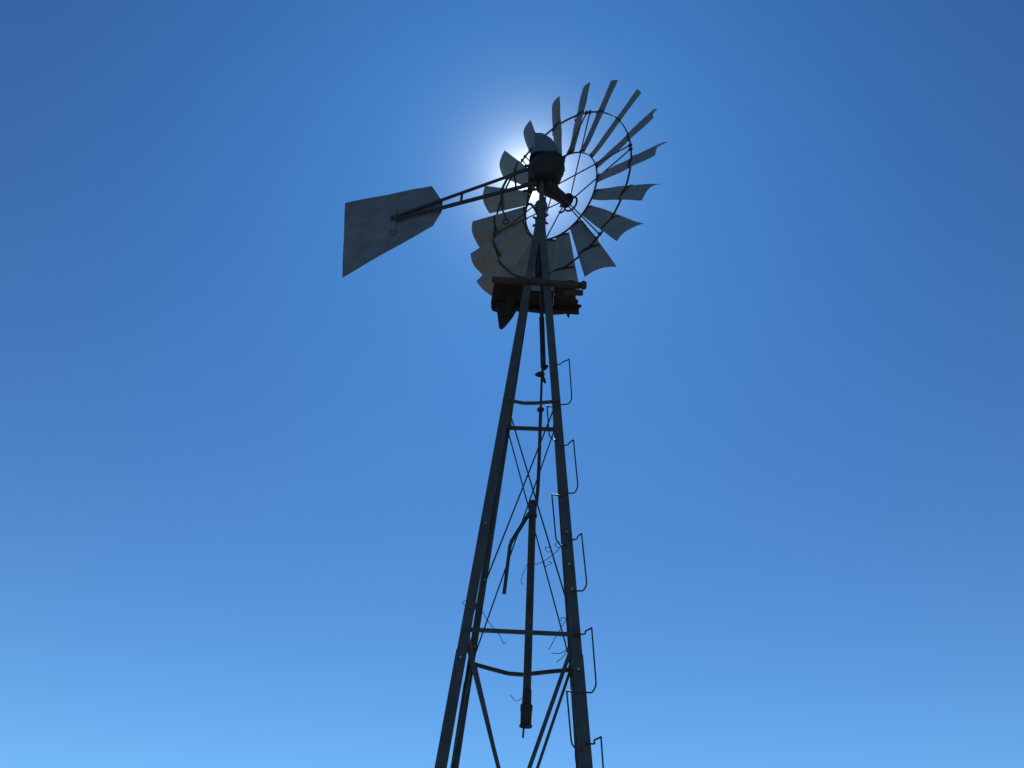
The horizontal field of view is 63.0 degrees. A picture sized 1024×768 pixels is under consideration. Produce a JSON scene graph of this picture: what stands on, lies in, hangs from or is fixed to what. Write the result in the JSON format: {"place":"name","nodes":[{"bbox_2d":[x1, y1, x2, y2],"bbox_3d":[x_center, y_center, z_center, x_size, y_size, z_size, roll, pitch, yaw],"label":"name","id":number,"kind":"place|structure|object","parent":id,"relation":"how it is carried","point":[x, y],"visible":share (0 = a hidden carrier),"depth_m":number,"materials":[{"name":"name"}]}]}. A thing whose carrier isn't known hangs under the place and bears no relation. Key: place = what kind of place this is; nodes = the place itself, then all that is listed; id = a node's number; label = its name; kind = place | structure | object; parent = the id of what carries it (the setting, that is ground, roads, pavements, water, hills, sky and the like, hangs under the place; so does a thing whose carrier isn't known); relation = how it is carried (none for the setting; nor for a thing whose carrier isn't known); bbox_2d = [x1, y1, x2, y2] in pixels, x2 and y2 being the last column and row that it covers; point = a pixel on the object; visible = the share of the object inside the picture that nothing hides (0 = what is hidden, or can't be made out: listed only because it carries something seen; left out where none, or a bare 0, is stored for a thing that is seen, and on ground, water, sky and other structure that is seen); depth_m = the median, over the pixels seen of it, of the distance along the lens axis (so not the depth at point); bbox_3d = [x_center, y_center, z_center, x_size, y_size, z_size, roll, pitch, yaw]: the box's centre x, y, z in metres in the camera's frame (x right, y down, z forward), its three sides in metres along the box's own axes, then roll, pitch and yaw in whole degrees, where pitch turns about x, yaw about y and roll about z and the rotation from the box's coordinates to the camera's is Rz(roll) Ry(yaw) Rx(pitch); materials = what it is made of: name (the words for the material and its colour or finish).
{"place":"outdoors","nodes":[
{"label":"outdoors","id":0,"kind":"place"},
{"bbox_2d":[342,80,666,767],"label":"windmill","id":1,"kind":"object","parent":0,"point":[521,268],"visible":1,"depth_m":7.09,"materials":[{"name":"metal"}]},
{"bbox_2d":[535,541,562,566],"bbox_3d":[0.298,1.113,5.593,0.297,0.204,0.106,-26,-45,36],"label":"loose wire","id":2,"kind":"object","parent":1,"relation":"attached to","point":[551,555],"visible":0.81,"depth_m":5.62,"materials":[{"name":"metal"}]},
{"bbox_2d":[549,616,570,661],"bbox_3d":[0.314,1.573,5.175,0.054,0.283,0.224,27,-41,-30],"label":"loose wire","id":3,"kind":"object","parent":1,"relation":"attached to","point":[569,642],"visible":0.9,"depth_m":5.16,"materials":[{"name":"metal"}]},
{"bbox_2d":[0,0,1023,767],"label":"sky","id":4,"kind":"structure","parent":0,"point":[244,479],"materials":[{"name":"blue"}]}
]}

